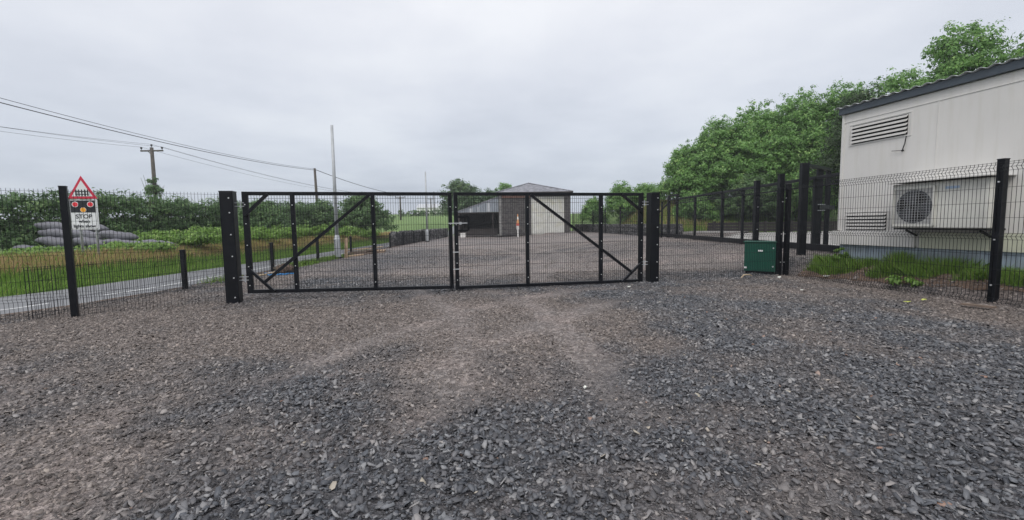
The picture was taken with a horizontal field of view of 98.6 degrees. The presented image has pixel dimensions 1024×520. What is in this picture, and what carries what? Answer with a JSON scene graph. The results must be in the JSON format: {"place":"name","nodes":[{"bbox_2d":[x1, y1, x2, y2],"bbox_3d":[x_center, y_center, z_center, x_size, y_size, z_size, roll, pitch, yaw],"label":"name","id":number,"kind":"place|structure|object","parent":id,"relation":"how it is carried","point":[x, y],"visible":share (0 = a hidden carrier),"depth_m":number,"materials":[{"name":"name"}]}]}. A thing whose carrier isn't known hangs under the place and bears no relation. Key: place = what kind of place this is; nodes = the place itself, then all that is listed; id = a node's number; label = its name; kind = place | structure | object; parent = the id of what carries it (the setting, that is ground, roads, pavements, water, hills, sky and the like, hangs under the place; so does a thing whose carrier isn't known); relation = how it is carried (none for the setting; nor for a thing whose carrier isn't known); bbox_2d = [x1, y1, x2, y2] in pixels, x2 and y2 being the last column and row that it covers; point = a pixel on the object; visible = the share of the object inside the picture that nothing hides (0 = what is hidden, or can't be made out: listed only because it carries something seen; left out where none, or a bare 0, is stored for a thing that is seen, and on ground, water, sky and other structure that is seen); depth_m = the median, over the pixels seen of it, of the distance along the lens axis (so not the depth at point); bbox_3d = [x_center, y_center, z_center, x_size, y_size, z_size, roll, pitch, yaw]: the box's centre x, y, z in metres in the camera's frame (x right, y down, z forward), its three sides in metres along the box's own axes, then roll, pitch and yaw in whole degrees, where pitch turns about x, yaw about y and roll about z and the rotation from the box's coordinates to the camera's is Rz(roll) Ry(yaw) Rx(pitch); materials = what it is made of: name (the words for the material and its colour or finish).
{"place":"outdoors","nodes":[
{"label":"outdoors","id":0,"kind":"place"},
{"bbox_2d":[0,292,162,324],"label":"gravel yard edge","id":1,"kind":"object","parent":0,"point":[34,315],"visible":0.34,"depth_m":8.05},
{"bbox_2d":[0,232,388,284],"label":"long grass","id":2,"kind":"structure","parent":0,"point":[105,260],"depth_m":15.54,"materials":[{"name":"plant"}]},
{"bbox_2d":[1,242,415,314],"bbox_3d":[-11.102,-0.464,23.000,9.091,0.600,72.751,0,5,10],"label":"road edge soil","id":3,"kind":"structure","parent":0,"point":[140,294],"depth_m":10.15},
{"bbox_2d":[198,249,367,282],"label":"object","id":4,"kind":"structure","parent":3,"relation":"on","point":[331,257],"depth_m":18.21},
{"bbox_2d":[0,226,453,313],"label":"road","id":5,"kind":"structure","parent":0,"point":[139,284],"depth_m":11.71,"materials":[{"name":"asphalt"}]},
{"bbox_2d":[3,245,388,309],"bbox_3d":[-10.212,-0.161,22.899,3.260,0.001,42.213,0,5,6],"label":"road centre line","id":6,"kind":"object","parent":5,"relation":"on","point":[128,291],"visible":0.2,"depth_m":11.31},
{"bbox_2d":[0,206,837,296],"bbox_3d":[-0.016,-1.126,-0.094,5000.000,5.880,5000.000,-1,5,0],"label":"ground","id":7,"kind":"structure","parent":0,"point":[409,222],"depth_m":84.30,"materials":[{"name":"green plant"}]},
{"bbox_2d":[13,245,45,248],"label":"wrapped roll","id":8,"kind":"object","parent":7,"relation":"on","point":[20,246],"visible":0.23,"depth_m":19.18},
{"bbox_2d":[35,236,78,245],"bbox_3d":[-20.236,-0.794,19.622,1.708,0.436,0.510,5,41,-11],"label":"wrapped roll","id":9,"kind":"object","parent":7,"relation":"on","point":[52,241],"visible":0.56,"depth_m":19.43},
{"bbox_2d":[38,229,72,238],"bbox_3d":[-20.642,-1.186,19.959,1.558,0.512,0.434,7,38,-6],"label":"wrapped roll","id":10,"kind":"object","parent":9,"relation":"on","point":[52,232],"visible":0.44,"depth_m":19.79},
{"bbox_2d":[34,222,61,229],"bbox_3d":[-20.918,-1.531,20.156,1.552,0.439,0.446,6,-24,-16],"label":"wrapped roll","id":11,"kind":"object","parent":10,"relation":"on","point":[58,225],"visible":0.56,"depth_m":19.96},
{"bbox_2d":[68,176,99,254],"bbox_3d":[-14.979,-1.400,15.450,0.858,3.069,0.113,-2,5,-14],"label":"warning sign","id":12,"kind":"object","parent":7,"relation":"on","point":[81,185],"visible":0.91,"depth_m":15.38,"materials":[{"name":"metal"}]},
{"bbox_2d":[73,237,103,246],"bbox_3d":[-18.791,-0.769,19.741,1.743,0.452,0.447,8,-18,-3],"label":"wrapped roll","id":13,"kind":"object","parent":7,"relation":"on","point":[88,241],"visible":0.44,"depth_m":19.57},
{"bbox_2d":[72,230,104,239],"bbox_3d":[-19.252,-1.121,19.895,1.561,0.452,0.486,8,-5,-9],"label":"wrapped roll","id":14,"kind":"object","parent":13,"relation":"on","point":[75,234],"visible":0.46,"depth_m":19.73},
{"bbox_2d":[89,224,108,232],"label":"wrapped roll","id":15,"kind":"object","parent":14,"relation":"on","point":[103,228],"visible":0.23,"depth_m":20.23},
{"bbox_2d":[0,186,225,320],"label":"fence","id":16,"kind":"object","parent":7,"relation":"on","point":[67,231],"visible":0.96,"depth_m":8.00,"materials":[{"name":"metal"}]},
{"bbox_2d":[102,239,139,243],"bbox_3d":[-17.288,-0.717,19.644,1.714,0.381,0.436,5,47,-13],"label":"wrapped roll","id":17,"kind":"object","parent":7,"relation":"on","point":[113,240],"visible":0.4,"depth_m":19.49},
{"bbox_2d":[98,230,138,240],"bbox_3d":[-17.765,-1.067,19.893,1.541,0.497,0.437,6,29,-14],"label":"wrapped roll","id":18,"kind":"object","parent":17,"relation":"on","point":[132,236],"visible":0.74,"depth_m":19.75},
{"bbox_2d":[140,144,162,220],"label":"utility pole","id":19,"kind":"object","parent":7,"relation":"on","point":[151,151],"visible":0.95,"depth_m":41.25,"materials":[{"name":"brown wood"}]},
{"bbox_2d":[1,131,134,146],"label":"overhead cable","id":20,"kind":"object","parent":19,"relation":"attached to","point":[65,139],"visible":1,"depth_m":34.69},
{"bbox_2d":[4,127,158,146],"bbox_3d":[-34.705,-8.760,24.318,0.018,0.822,34.224,0,5,7],"label":"overhead cable","id":21,"kind":"object","parent":19,"relation":"attached to","point":[78,137],"visible":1,"depth_m":34.04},
{"bbox_2d":[141,175,164,215],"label":"ivy plant","id":22,"kind":"object","parent":19,"relation":"attached to","point":[150,187],"visible":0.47,"depth_m":41.05,"materials":[{"name":"green plant"}]},
{"bbox_2d":[142,147,329,190],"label":"overhead cable","id":23,"kind":"object","parent":19,"relation":"attached to","point":[226,169],"visible":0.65,"depth_m":50.67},
{"bbox_2d":[152,144,346,191],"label":"overhead cable","id":24,"kind":"object","parent":19,"relation":"attached to","point":[238,168],"visible":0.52,"depth_m":51.50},
{"bbox_2d":[164,147,348,191],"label":"overhead cable","id":25,"kind":"object","parent":19,"relation":"attached to","point":[240,168],"visible":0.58,"depth_m":50.54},
{"bbox_2d":[132,229,191,243],"bbox_3d":[-17.667,-1.022,22.133,3.573,1.090,2.475,2,6,30],"label":"bramble bush","id":26,"kind":"object","parent":7,"relation":"on","point":[147,235],"visible":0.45,"depth_m":21.88,"materials":[{"name":"green plant"}]},
{"bbox_2d":[0,187,329,249],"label":"hedge","id":27,"kind":"object","parent":7,"relation":"on","point":[211,209],"visible":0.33,"depth_m":24.47,"materials":[{"name":"green plant"}]},
{"bbox_2d":[157,230,221,245],"bbox_3d":[-14.686,-0.888,20.438,2.937,1.027,1.802,1,5,21],"label":"bramble bush","id":28,"kind":"object","parent":7,"relation":"on","point":[212,238],"visible":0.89,"depth_m":19.96,"materials":[{"name":"green plant"}]},
{"bbox_2d":[0,238,388,296],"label":"verge grass","id":29,"kind":"structure","parent":7,"relation":"on","point":[150,271],"depth_m":13.84,"materials":[{"name":"plant"}]},
{"bbox_2d":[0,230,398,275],"bbox_3d":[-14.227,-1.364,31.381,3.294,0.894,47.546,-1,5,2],"label":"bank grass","id":30,"kind":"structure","parent":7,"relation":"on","point":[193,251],"depth_m":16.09,"materials":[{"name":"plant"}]},
{"bbox_2d":[184,224,240,232],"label":"bramble bush","id":31,"kind":"object","parent":7,"relation":"on","point":[201,228],"visible":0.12,"depth_m":25.51,"materials":[{"name":"green plant"}]},
{"bbox_2d":[23,230,431,319],"bbox_3d":[-8.533,-1.211,30.822,0.117,1.346,46.457,-1,5,0],"label":"fence","id":32,"kind":"object","parent":7,"relation":"on","point":[185,267],"visible":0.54,"depth_m":11.39,"materials":[{"name":"black metal"}]},
{"bbox_2d":[218,200,297,240],"bbox_3d":[-17.548,-2.736,30.876,4.873,3.237,5.081,-1,5,0],"label":"bush","id":33,"kind":"object","parent":7,"relation":"on","point":[259,216],"visible":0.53,"depth_m":30.26,"materials":[{"name":"green plant"}]},
{"bbox_2d":[239,224,284,240],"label":"bramble bush","id":34,"kind":"object","parent":7,"relation":"on","point":[277,233],"visible":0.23,"depth_m":26.17,"materials":[{"name":"green plant"}]},
{"bbox_2d":[268,224,310,238],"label":"bramble bush","id":35,"kind":"object","parent":7,"relation":"on","point":[298,233],"visible":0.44,"depth_m":29.41,"materials":[{"name":"green plant"}]},
{"bbox_2d":[313,168,318,234],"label":"utility pole","id":36,"kind":"object","parent":7,"relation":"on","point":[315,182],"visible":0.46,"depth_m":49.33,"materials":[{"name":"brown wood"}]},
{"bbox_2d":[0,102,310,169],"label":"overhead cable","id":37,"kind":"object","parent":36,"relation":"attached to","point":[136,136],"visible":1,"depth_m":25.37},
{"bbox_2d":[1,98,311,168],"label":"overhead cable","id":38,"kind":"object","parent":36,"relation":"attached to","point":[135,133],"visible":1,"depth_m":25.28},
{"bbox_2d":[304,199,353,231],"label":"bush","id":39,"kind":"object","parent":7,"relation":"on","point":[323,207],"visible":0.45,"depth_m":43.73,"materials":[{"name":"green plant"}]},
{"bbox_2d":[329,225,364,237],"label":"bramble bush","id":40,"kind":"object","parent":7,"relation":"on","point":[343,231],"visible":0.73,"depth_m":36.78,"materials":[{"name":"green plant"}]},
{"bbox_2d":[331,196,398,230],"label":"bush","id":41,"kind":"object","parent":7,"relation":"on","point":[366,215],"visible":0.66,"depth_m":41.87,"materials":[{"name":"green plant"}]},
{"bbox_2d":[354,228,381,237],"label":"bramble bush","id":42,"kind":"object","parent":7,"relation":"on","point":[370,233],"visible":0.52,"depth_m":40.59,"materials":[{"name":"green plant"}]},
{"bbox_2d":[395,196,404,219],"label":"utility pole","id":43,"kind":"object","parent":7,"relation":"on","point":[400,208],"visible":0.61,"depth_m":99.20,"materials":[{"name":"grey metal"}]},
{"bbox_2d":[390,228,447,245],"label":"stone wall","id":44,"kind":"structure","parent":7,"relation":"on","point":[442,232],"depth_m":41.48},
{"bbox_2d":[397,209,452,215],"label":"hedge","id":45,"kind":"object","parent":7,"relation":"on","point":[423,212],"visible":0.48,"depth_m":119.14,"materials":[{"name":"green plant"}]},
{"bbox_2d":[416,204,441,213],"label":"barn","id":46,"kind":"structure","parent":7,"relation":"on","point":[421,207],"depth_m":149.12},
{"bbox_2d":[437,178,490,216],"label":"tree","id":47,"kind":"object","parent":7,"relation":"on","point":[456,185],"visible":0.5,"depth_m":73.76,"materials":[{"name":"green plant"}]},
{"bbox_2d":[483,187,497,201],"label":"tree","id":48,"kind":"object","parent":7,"relation":"on","point":[490,191],"visible":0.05,"depth_m":78.27,"materials":[{"name":"green plant"}]},
{"bbox_2d":[497,182,511,190],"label":"tree","id":49,"kind":"object","parent":7,"relation":"on","point":[502,186],"visible":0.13,"depth_m":88.75,"materials":[{"name":"green plant"}]},
{"bbox_2d":[577,196,611,223],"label":"tree","id":50,"kind":"object","parent":7,"relation":"on","point":[588,207],"visible":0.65,"depth_m":52.62,"materials":[{"name":"green plant"}]},
{"bbox_2d":[573,202,662,237],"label":"fence","id":51,"kind":"object","parent":7,"relation":"on","point":[624,221],"visible":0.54,"depth_m":42.13,"materials":[{"name":"black metal"}]},
{"bbox_2d":[603,179,637,222],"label":"tree","id":52,"kind":"object","parent":7,"relation":"on","point":[624,204],"visible":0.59,"depth_m":49.08,"materials":[{"name":"green plant"}]},
{"bbox_2d":[576,224,683,235],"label":"stone wall","id":53,"kind":"structure","parent":7,"relation":"on","point":[588,226],"depth_m":42.89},
{"bbox_2d":[631,182,662,203],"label":"tree","id":54,"kind":"object","parent":7,"relation":"on","point":[645,188],"visible":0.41,"depth_m":48.25,"materials":[{"name":"green plant"}]},
{"bbox_2d":[628,199,737,230],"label":"rough grass","id":55,"kind":"structure","parent":7,"relation":"on","point":[673,222],"depth_m":38.68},
{"bbox_2d":[651,139,718,203],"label":"tree","id":56,"kind":"object","parent":7,"relation":"on","point":[676,166],"visible":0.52,"depth_m":41.06,"materials":[{"name":"green plant"}]},
{"bbox_2d":[671,189,725,221],"bbox_3d":[16.151,-4.697,38.203,4.596,3.145,4.579,-1,5,0],"label":"bush","id":57,"kind":"object","parent":7,"relation":"on","point":[701,203],"visible":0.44,"depth_m":37.35,"materials":[{"name":"green plant"}]},
{"bbox_2d":[665,114,763,205],"bbox_3d":[18.859,-8.651,40.368,8.467,8.992,8.593,-2,5,-19],"label":"tree","id":58,"kind":"object","parent":7,"relation":"on","point":[703,139],"visible":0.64,"depth_m":38.95,"materials":[{"name":"green plant"}]},
{"bbox_2d":[621,199,810,232],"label":"green bank grass","id":59,"kind":"structure","parent":7,"relation":"on","point":[730,218],"depth_m":37.83,"materials":[{"name":"plant"}]},
{"bbox_2d":[702,99,803,192],"bbox_3d":[21.369,-9.070,39.958,9.873,10.467,9.309,-4,6,-37],"label":"tree","id":60,"kind":"object","parent":7,"relation":"on","point":[751,128],"visible":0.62,"depth_m":37.22,"materials":[{"name":"green plant"}]},
{"bbox_2d":[711,170,796,221],"bbox_3d":[19.877,-5.102,36.673,6.237,4.933,5.821,-1,5,0],"label":"bush","id":61,"kind":"object","parent":7,"relation":"on","point":[744,182],"visible":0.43,"depth_m":35.84,"materials":[{"name":"green plant"}]},
{"bbox_2d":[752,180,760,240],"bbox_3d":[7.737,-0.989,13.969,0.150,3.030,0.163,-1,5,0],"label":"fence post","id":62,"kind":"object","parent":7,"relation":"on","point":[757,184],"visible":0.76,"depth_m":13.88,"materials":[{"name":"metal"}]},
{"bbox_2d":[707,220,836,231],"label":"retaining wall","id":63,"kind":"structure","parent":7,"relation":"on","point":[746,224],"depth_m":33.43,"materials":[{"name":"concrete"}]},
{"bbox_2d":[775,173,784,240],"bbox_3d":[8.483,-1.255,13.947,0.160,2.916,0.173,-1,5,0],"label":"guide post","id":64,"kind":"object","parent":7,"relation":"on","point":[781,180],"visible":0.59,"depth_m":13.81,"materials":[{"name":"metal"}]},
{"bbox_2d":[747,84,834,215],"bbox_3d":[24.930,-8.982,37.767,9.757,11.449,10.222,1,5,20],"label":"tree","id":65,"kind":"object","parent":7,"relation":"on","point":[805,113],"visible":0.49,"depth_m":36.12,"materials":[{"name":"green plant"}]},
{"bbox_2d":[765,158,838,219],"bbox_3d":[24.017,-5.196,35.277,6.531,5.732,5.902,-1,5,0],"label":"bush","id":66,"kind":"object","parent":7,"relation":"on","point":[792,176],"visible":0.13,"depth_m":34.63,"materials":[{"name":"green plant"}]},
{"bbox_2d":[777,78,880,179],"bbox_3d":[27.479,-8.802,36.206,9.092,12.172,10.359,-5,6,-39],"label":"tree","id":67,"kind":"object","parent":7,"relation":"on","point":[831,101],"visible":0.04,"depth_m":35.49,"materials":[{"name":"green plant"}]},
{"bbox_2d":[809,82,885,187],"bbox_3d":[24.903,-7.062,30.920,6.494,10.465,6.641,-1,5,0],"label":"tree","id":68,"kind":"object","parent":7,"relation":"on","point":[830,162],"visible":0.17,"depth_m":31.44,"materials":[{"name":"green plant"}]},
{"bbox_2d":[836,63,925,177],"bbox_3d":[27.124,-7.556,30.340,7.920,11.484,7.338,-1,5,0],"label":"tree","id":69,"kind":"object","parent":7,"relation":"on","point":[890,84],"visible":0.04,"depth_m":29.69,"materials":[{"name":"green plant"}]},
{"bbox_2d":[832,56,1023,271],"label":"portable cabin","id":70,"kind":"object","parent":7,"relation":"on","point":[969,118],"visible":0.63,"depth_m":9.52,"materials":[{"name":"white metal"}]},
{"bbox_2d":[886,174,1016,237],"bbox_3d":[8.940,-1.068,9.124,0.660,1.201,1.900,-2,5,-11],"label":"air conditioner","id":71,"kind":"object","parent":70,"relation":"attached to","point":[906,202],"visible":0.81,"depth_m":8.92,"materials":[{"name":"plastic"}]},
{"bbox_2d":[900,16,1013,90],"bbox_3d":[27.333,-7.957,26.707,8.826,12.965,9.047,-1,5,0],"label":"tree","id":72,"kind":"object","parent":7,"relation":"on","point":[950,58],"visible":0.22,"depth_m":25.82,"materials":[{"name":"green plant"}]},
{"bbox_2d":[990,32,1023,62],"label":"tree","id":73,"kind":"object","parent":7,"relation":"on","point":[1018,54],"visible":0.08,"depth_m":24.75,"materials":[{"name":"green plant"}]},
{"bbox_2d":[0,231,1023,519],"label":"gravel yard","id":74,"kind":"structure","parent":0,"point":[546,241],"depth_m":3.99,"materials":[{"name":"gravel"}]},
{"bbox_2d":[218,191,242,303],"bbox_3d":[-5.872,-0.170,9.215,0.262,2.516,0.274,-2,5,-14],"label":"gate post","id":75,"kind":"object","parent":74,"relation":"on","point":[230,244],"visible":0.84,"depth_m":9.12,"materials":[{"name":"metal"}]},
{"bbox_2d":[235,192,453,293],"bbox_3d":[-3.568,-0.318,9.759,4.496,2.358,0.156,-2,5,-14],"label":"gate leaf","id":76,"kind":"object","parent":75,"relation":"attached to","point":[246,212],"visible":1,"depth_m":9.66,"materials":[{"name":"metal"}]},
{"bbox_2d":[273,263,293,273],"bbox_3d":[-7.619,0.295,14.816,0.763,0.477,0.750,-1,5,0],"label":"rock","id":77,"kind":"object","parent":74,"relation":"on","point":[285,270],"visible":0.45,"depth_m":14.63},
{"bbox_2d":[330,125,342,258],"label":"lamp column","id":78,"kind":"structure","parent":74,"relation":"on","point":[337,239],"depth_m":21.06,"materials":[{"name":"metal"}]},
{"bbox_2d":[344,238,347,257],"bbox_3d":[-8.219,-0.594,21.816,0.170,1.005,0.129,-1,5,0],"label":"post","id":79,"kind":"object","parent":74,"relation":"on","point":[346,251],"visible":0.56,"depth_m":21.80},
{"bbox_2d":[425,172,429,241],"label":"lamp column","id":80,"kind":"structure","parent":74,"relation":"on","point":[427,231],"depth_m":40.74,"materials":[{"name":"metal"}]},
{"bbox_2d":[458,183,572,235],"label":"stone shed","id":81,"kind":"structure","parent":74,"relation":"on","point":[559,225],"depth_m":52.85,"materials":[{"name":"stone"}]},
{"bbox_2d":[531,196,547,233],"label":"door","id":82,"kind":"structure","parent":81,"relation":"in","point":[542,213],"depth_m":52.83,"materials":[{"name":"metal"}]},
{"bbox_2d":[548,196,564,232],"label":"door","id":83,"kind":"structure","parent":81,"relation":"in","point":[558,226],"depth_m":52.88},
{"bbox_2d":[516,214,519,236],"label":"marker post","id":84,"kind":"object","parent":74,"relation":"on","point":[517,224],"visible":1,"depth_m":50.13,"materials":[{"name":"white plastic"}]},
{"bbox_2d":[646,192,660,282],"bbox_3d":[3.685,-0.496,11.527,0.262,2.516,0.274,-2,5,-14],"label":"gate post","id":85,"kind":"object","parent":74,"relation":"on","point":[652,230],"visible":0.84,"depth_m":11.43,"materials":[{"name":"metal"}]},
{"bbox_2d":[448,192,648,288],"bbox_3d":[1.029,-0.498,10.868,5.160,2.310,0.156,-2,5,-14],"label":"gate leaf","id":86,"kind":"object","parent":85,"relation":"attached to","point":[640,209],"visible":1,"depth_m":10.87,"materials":[{"name":"metal"}]},
{"bbox_2d":[659,187,784,280],"bbox_3d":[5.729,-0.575,12.021,3.924,2.796,0.142,-2,5,-13],"label":"fence","id":87,"kind":"object","parent":74,"relation":"on","point":[779,229],"visible":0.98,"depth_m":12.06,"materials":[{"name":"metal"}]},
{"bbox_2d":[659,172,839,252],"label":"fence","id":88,"kind":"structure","parent":74,"relation":"on","point":[813,238],"depth_m":21.28,"materials":[{"name":"black metal"}]},
{"bbox_2d":[744,241,775,274],"bbox_3d":[7.280,-0.050,12.909,0.850,1.012,0.420,3,6,36],"label":"electrical cabinet","id":89,"kind":"object","parent":74,"relation":"on","point":[746,257],"visible":0.67,"depth_m":12.75,"materials":[{"name":"metal"}]},
{"bbox_2d":[796,163,833,254],"bbox_3d":[10.820,-1.676,15.726,3.929,3.395,0.412,-5,6,-43],"label":"gate portal","id":90,"kind":"object","parent":74,"relation":"on","point":[804,173],"visible":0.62,"depth_m":14.47,"materials":[{"name":"metal"}]},
{"bbox_2d":[782,158,1023,306],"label":"fence","id":91,"kind":"object","parent":74,"relation":"on","point":[998,225],"visible":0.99,"depth_m":8.64,"materials":[{"name":"metal"}]},
{"bbox_2d":[796,266,1023,291],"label":"soil strip","id":92,"kind":"object","parent":74,"relation":"on","point":[972,284],"visible":0.27,"depth_m":9.04,"materials":[{"name":"soil"}]},
{"bbox_2d":[833,247,848,261],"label":"elder seedling","id":93,"kind":"object","parent":92,"relation":"on","point":[846,253],"visible":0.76,"depth_m":11.56,"materials":[{"name":"green plant"}]},
{"bbox_2d":[879,249,925,266],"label":"tall grass","id":94,"kind":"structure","parent":92,"relation":"on","point":[899,254],"depth_m":10.07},
{"bbox_2d":[885,275,923,287],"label":"dock weed","id":95,"kind":"object","parent":92,"relation":"on","point":[892,280],"visible":0.84,"depth_m":9.34,"materials":[{"name":"green plant"}]},
{"bbox_2d":[910,253,1014,274],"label":"tall grass","id":96,"kind":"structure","parent":92,"relation":"on","point":[953,261],"depth_m":8.99,"materials":[{"name":"plant"}]},
{"bbox_2d":[803,253,1023,287],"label":"weedy grass","id":97,"kind":"structure","parent":74,"relation":"on","point":[824,268],"depth_m":9.81,"materials":[{"name":"plant"}]},
{"bbox_2d":[960,303,996,308],"bbox_3d":[8.102,0.791,7.651,0.120,0.040,0.424,-2,5,-19],"label":"wood scrap","id":98,"kind":"object","parent":74,"relation":"on","point":[978,305],"visible":1,"depth_m":7.62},
{"bbox_2d":[0,0,1023,218],"label":"sky","id":99,"kind":"structure","parent":0,"point":[579,96],"materials":[{"name":"grey"}]},
{"bbox_2d":[683,231,747,232],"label":"concrete path","id":100,"kind":"structure","parent":0,"point":[719,231],"depth_m":31.84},
{"bbox_2d":[691,232,750,236],"bbox_3d":[15.175,-1.196,24.001,5.600,0.331,22.000,-1,5,0],"label":"gravel margin","id":101,"kind":"object","parent":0,"point":[726,234],"visible":0.06,"depth_m":29.94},
{"bbox_2d":[727,231,839,244],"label":"concrete hardstanding","id":102,"kind":"structure","parent":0,"point":[774,233],"depth_m":25.88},
{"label":"verge bank","id":103,"kind":"structure","parent":0,"visible":0},
{"bbox_2d":[0,244,91,255],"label":"bramble bush","id":104,"kind":"object","parent":103,"relation":"on","point":[36,249],"visible":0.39,"depth_m":15.38,"materials":[{"name":"green plant"}]},
{"bbox_2d":[88,241,179,252],"bbox_3d":[-15.682,-0.479,18.074,3.456,0.632,1.853,0,5,11],"label":"bramble bush","id":105,"kind":"object","parent":103,"relation":"on","point":[157,246],"visible":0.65,"depth_m":17.77,"materials":[{"name":"green plant"}]},
{"bbox_2d":[139,239,176,244],"bbox_3d":[-15.812,-0.682,19.718,1.476,0.453,0.414,5,47,-12],"label":"wrapped roll","id":106,"kind":"object","parent":103,"relation":"on","point":[150,240],"visible":0.25,"depth_m":19.58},
{"bbox_2d":[201,226,274,245],"bbox_3d":[-14.896,-1.203,23.352,4.225,1.186,2.229,-1,5,0],"label":"bramble bush","id":107,"kind":"object","parent":103,"relation":"on","point":[241,234],"visible":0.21,"depth_m":23.38,"materials":[{"name":"green plant"}]},
{"bbox_2d":[299,222,334,237],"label":"bramble bush","id":108,"kind":"object","parent":103,"relation":"on","point":[316,229],"visible":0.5,"depth_m":33.19,"materials":[{"name":"green plant"}]},
{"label":"utility pole","id":109,"kind":"object","parent":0,"visible":0},
{"bbox_2d":[317,170,383,191],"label":"overhead cable","id":110,"kind":"object","parent":109,"relation":"attached to","point":[348,181],"visible":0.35,"depth_m":59.14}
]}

